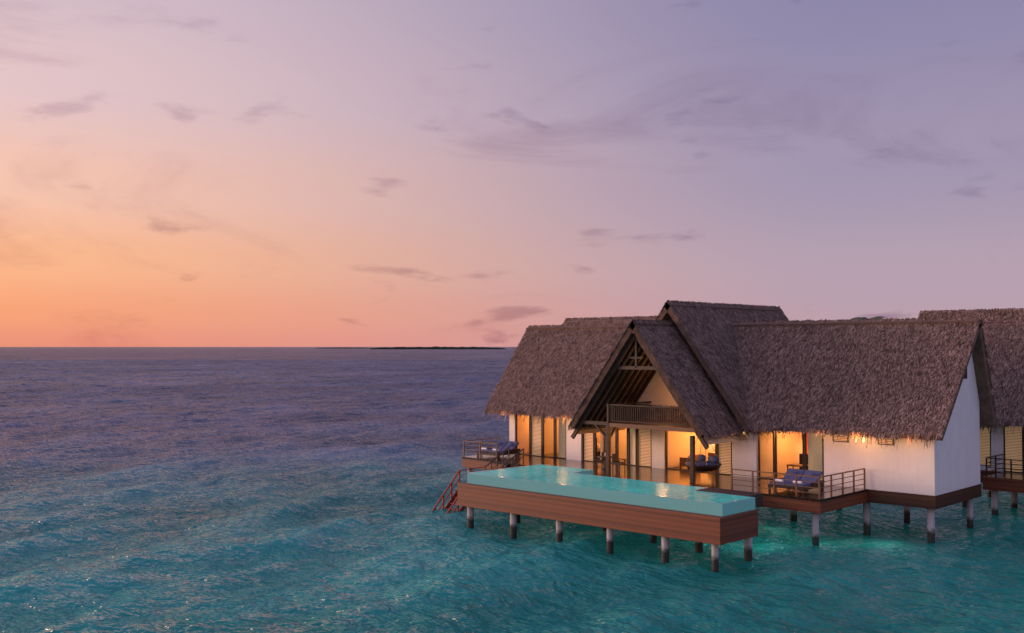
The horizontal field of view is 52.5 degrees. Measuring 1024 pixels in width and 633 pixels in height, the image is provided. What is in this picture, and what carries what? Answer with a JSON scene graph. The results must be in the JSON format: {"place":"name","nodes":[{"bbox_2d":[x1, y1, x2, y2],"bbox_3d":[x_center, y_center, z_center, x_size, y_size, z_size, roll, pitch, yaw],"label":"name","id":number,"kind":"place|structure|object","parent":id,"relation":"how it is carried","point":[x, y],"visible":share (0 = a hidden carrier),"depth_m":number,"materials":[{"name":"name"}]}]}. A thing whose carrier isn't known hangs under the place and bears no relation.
{"place":"outdoors","nodes":[
{"label":"outdoors","id":0,"kind":"place"},
{"bbox_2d":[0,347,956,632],"bbox_3d":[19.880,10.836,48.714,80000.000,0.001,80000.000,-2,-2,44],"label":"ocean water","id":1,"kind":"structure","parent":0,"point":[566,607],"depth_m":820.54,"materials":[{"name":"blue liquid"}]},
{"bbox_2d":[340,346,504,348],"bbox_3d":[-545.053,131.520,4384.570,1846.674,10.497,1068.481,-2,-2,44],"label":"distant island","id":2,"kind":"structure","parent":1,"relation":"on","point":[435,347],"depth_m":3598.30,"materials":[{"name":"grey"}]},
{"bbox_2d":[432,466,499,513],"bbox_3d":[-2.765,10.613,58.732,1.290,3.765,4.740,-2,-2,44],"label":"stair flight","id":3,"kind":"object","parent":1,"relation":"on","point":[452,501],"visible":0.2,"depth_m":58.65,"materials":[{"name":"red wood"}]},
{"bbox_2d":[467,468,972,571],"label":"support posts","id":4,"kind":"object","parent":1,"relation":"on","point":[514,519],"visible":0.06,"depth_m":49.19,"materials":[{"name":"grey concrete"}]},
{"bbox_2d":[458,482,757,544],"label":"pool cladding","id":5,"kind":"structure","parent":4,"relation":"on","point":[705,528],"depth_m":46.12,"materials":[{"name":"brown wood"}]},
{"bbox_2d":[467,464,754,516],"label":"swimming pool","id":6,"kind":"structure","parent":5,"relation":"on","point":[696,506],"depth_m":46.75,"materials":[{"name":"teal liquid"}]},
{"bbox_2d":[475,465,749,502],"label":"pool water","id":7,"kind":"structure","parent":6,"relation":"in","point":[553,474],"depth_m":49.59,"materials":[{"name":"teal liquid"}]},
{"bbox_2d":[462,454,866,501],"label":"deck boards","id":8,"kind":"object","parent":4,"relation":"on","point":[706,480],"visible":0.54,"depth_m":55.52,"materials":[{"name":"brown wood"}]},
{"bbox_2d":[476,440,519,458],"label":"lounger frame","id":9,"kind":"object","parent":8,"relation":"on","point":[502,446],"visible":0.85,"depth_m":66.02,"materials":[{"name":"blue fabric"}]},
{"bbox_2d":[485,447,523,469],"bbox_3d":[-1.129,8.904,60.500,1.300,2.236,4.204,-2,-2,44],"label":"railing","id":10,"kind":"object","parent":8,"relation":"on","point":[506,465],"visible":0.41,"depth_m":61.47,"materials":[{"name":"brown wood"}]},
{"bbox_2d":[594,451,605,467],"bbox_3d":[5.045,8.261,59.817,0.550,0.950,0.580,-1,-2,24],"label":"dining chair","id":11,"kind":"object","parent":8,"relation":"on","point":[599,460],"visible":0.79,"depth_m":59.64,"materials":[{"name":"brown wood"}]},
{"bbox_2d":[597,456,611,469],"bbox_3d":[5.342,8.339,59.045,1.000,0.750,1.000,-2,-2,44],"label":"dining table","id":12,"kind":"object","parent":8,"relation":"on","point":[605,461],"visible":0.61,"depth_m":58.99,"materials":[{"name":"brown wood"}]},
{"bbox_2d":[612,453,625,471],"bbox_3d":[6.023,8.224,58.538,0.550,0.950,0.580,-2,-2,44],"label":"dining chair","id":13,"kind":"object","parent":8,"relation":"on","point":[615,458],"visible":1,"depth_m":58.53,"materials":[{"name":"brown wood"}]},
{"bbox_2d":[570,333,708,482],"bbox_3d":[8.037,4.777,57.410,9.168,7.776,4.100,-2,-2,44],"label":"timber frame","id":14,"kind":"object","parent":8,"relation":"on","point":[611,410],"visible":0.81,"depth_m":57.63,"materials":[{"name":"brown wood"}]},
{"bbox_2d":[462,459,866,513],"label":"deck fascia","id":15,"kind":"structure","parent":8,"relation":"attached to","point":[813,506],"depth_m":49.00,"materials":[{"name":"brown wood"}]},
{"bbox_2d":[463,437,865,498],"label":"deck railings","id":16,"kind":"object","parent":8,"relation":"on","point":[732,474],"visible":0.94,"depth_m":49.81,"materials":[{"name":"brown wood"}]},
{"bbox_2d":[768,468,823,493],"bbox_3d":[13.825,8.007,50.559,1.960,0.921,2.050,-2,-2,44],"label":"outdoor sofa","id":17,"kind":"object","parent":8,"relation":"on","point":[800,478],"visible":0.85,"depth_m":50.44,"materials":[{"name":"blue fabric"}]},
{"bbox_3d":[8.732,9.039,57.764,28.450,0.476,14.150,-2,-2,44],"label":"structure under the deck","id":18,"kind":"object","parent":4,"relation":"on","visible":0},
{"bbox_2d":[520,452,889,491],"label":"interior floor","id":19,"kind":"structure","parent":18,"relation":"on","point":[686,468],"depth_m":60.14,"materials":[{"name":"brown wood"}]},
{"bbox_2d":[517,415,804,476],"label":"cream interior walls","id":20,"kind":"structure","parent":19,"relation":"on","point":[789,449],"depth_m":60.27,"materials":[{"name":"beige paint"}]},
{"bbox_2d":[679,454,700,467],"bbox_3d":[10.275,8.338,59.871,0.847,0.800,0.920,-2,-2,44],"label":"chair","id":21,"kind":"object","parent":19,"relation":"on","point":[683,460],"visible":0.32,"depth_m":59.65,"materials":[{"name":"brown wood"}]},
{"bbox_2d":[483,300,997,448],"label":"thatched roof","id":22,"kind":"structure","parent":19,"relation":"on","point":[726,370],"depth_m":55.71,"materials":[{"name":"brown wicker"}]},
{"bbox_2d":[609,420,695,432],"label":"balcony floor","id":23,"kind":"structure","parent":22,"relation":"attached to","point":[679,428],"depth_m":55.66,"materials":[{"name":"brown wood"}]},
{"bbox_2d":[637,372,677,406],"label":"balcony wall","id":24,"kind":"structure","parent":22,"relation":"attached to","point":[656,392],"depth_m":59.89,"materials":[{"name":"beige paint"}]},
{"bbox_2d":[786,464,807,469],"bbox_3d":[15.166,8.227,55.008,1.000,0.740,0.700,-2,-2,44],"label":"table","id":25,"kind":"object","parent":19,"relation":"on","point":[796,465],"visible":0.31,"depth_m":55.08,"materials":[{"name":"brown wood"}]},
{"bbox_2d":[962,490,1017,514],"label":"support posts","id":26,"kind":"object","parent":1,"relation":"on","point":[993,495],"visible":0.1,"depth_m":55.93,"materials":[{"name":"concrete"}]},
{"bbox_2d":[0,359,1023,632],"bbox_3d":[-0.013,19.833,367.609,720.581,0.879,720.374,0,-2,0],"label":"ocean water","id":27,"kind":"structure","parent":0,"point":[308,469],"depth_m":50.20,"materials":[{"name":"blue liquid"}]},
{"bbox_2d":[850,316,884,319],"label":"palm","id":28,"kind":"object","parent":27,"relation":"on","point":[877,317],"visible":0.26,"depth_m":188.23,"materials":[{"name":"green plant"}]},
{"bbox_2d":[0,0,1023,346],"label":"sky","id":29,"kind":"structure","parent":0,"point":[174,173],"materials":[{"name":"purple"}]},
{"bbox_2d":[596,438,599,456],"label":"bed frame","id":30,"kind":"object","parent":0,"point":[597,453],"visible":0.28,"depth_m":65.98,"materials":[{"name":"brown wood"}]},
{"bbox_2d":[578,342,746,444],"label":"gable ceiling panels","id":31,"kind":"object","parent":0,"point":[714,441],"visible":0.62,"depth_m":58.42,"materials":[{"name":"brown wood"}]},
{"bbox_2d":[559,418,821,479],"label":"curtains","id":32,"kind":"object","parent":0,"point":[814,454],"visible":0.53,"depth_m":53.70,"materials":[{"name":"white fabric"}]},
{"bbox_2d":[684,462,721,471],"bbox_3d":[10.173,8.050,55.280,1.969,0.450,1.969,-2,-2,44],"label":"swing bed basket","id":33,"kind":"object","parent":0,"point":[703,468],"visible":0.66,"depth_m":54.51,"materials":[{"name":"brown wicker"}]},
{"bbox_2d":[686,454,718,464],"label":"cushions","id":34,"kind":"object","parent":33,"relation":"in","point":[713,459],"visible":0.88,"depth_m":54.98,"materials":[{"name":"blue fabric"}]},
{"bbox_2d":[532,416,891,473],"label":"louvered shutters","id":35,"kind":"object","parent":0,"point":[645,451],"visible":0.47,"depth_m":60.62,"materials":[{"name":"beige wood"}]},
{"bbox_2d":[696,487,762,506],"bbox_3d":[9.666,8.067,46.210,2.730,0.550,1.130,-2,-2,44],"label":"pool edge","id":36,"kind":"object","parent":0,"point":[758,499],"visible":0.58,"depth_m":45.66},
{"bbox_2d":[516,315,966,479],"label":"door frames","id":37,"kind":"structure","parent":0,"point":[804,449],"depth_m":60.87,"materials":[{"name":"brown wood"}]},
{"bbox_2d":[509,354,979,495],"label":"exterior wall","id":38,"kind":"structure","parent":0,"point":[950,462],"depth_m":51.35,"materials":[{"name":"white paint"}]},
{"bbox_2d":[867,484,980,509],"bbox_3d":[11.896,9.090,60.447,27.730,0.630,5.960,-2,-2,44],"label":"floor base","id":39,"kind":"object","parent":38,"relation":"attached to","point":[924,501],"depth_m":50.08,"materials":[{"name":"brown wood"}]},
{"bbox_2d":[799,454,807,469],"bbox_3d":[17.114,8.035,56.335,2.100,1.200,2.300,-2,-2,44],"label":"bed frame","id":40,"kind":"object","parent":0,"point":[800,458],"visible":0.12,"depth_m":56.15,"materials":[{"name":"brown wood"}]},
{"bbox_2d":[980,425,1003,471],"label":"neighbour walls","id":41,"kind":"structure","parent":0,"point":[997,447],"depth_m":58.35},
{"bbox_2d":[917,308,1023,434],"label":"thatched roof","id":42,"kind":"structure","parent":41,"relation":"on","point":[1003,330],"depth_m":60.81,"materials":[{"name":"brown wicker"}]},
{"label":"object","id":43,"kind":"structure","parent":42,"relation":"attached to","visible":0},
{"bbox_2d":[984,472,1023,479],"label":"neighbour deck","id":44,"kind":"structure","parent":43,"relation":"on","point":[1007,476],"depth_m":55.95,"materials":[{"name":"brown wood"}]},
{"bbox_2d":[980,470,1023,492],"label":"neighbour fascia","id":45,"kind":"structure","parent":44,"relation":"attached to","point":[1004,485],"depth_m":55.27,"materials":[{"name":"brown wood"}]},
{"bbox_2d":[986,454,1023,478],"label":"neighbour railing","id":46,"kind":"object","parent":44,"relation":"on","point":[996,464],"visible":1,"depth_m":55.72,"materials":[{"name":"brown wood"}]},
{"bbox_2d":[980,426,1021,471],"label":"louvered shutters","id":47,"kind":"object","parent":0,"point":[1013,446],"visible":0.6,"depth_m":58.04,"materials":[{"name":"beige wood"}]},
{"bbox_2d":[980,425,1023,472],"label":"frames","id":48,"kind":"structure","parent":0,"point":[1004,449],"depth_m":57.83,"materials":[{"name":"brown wood"}]}
]}

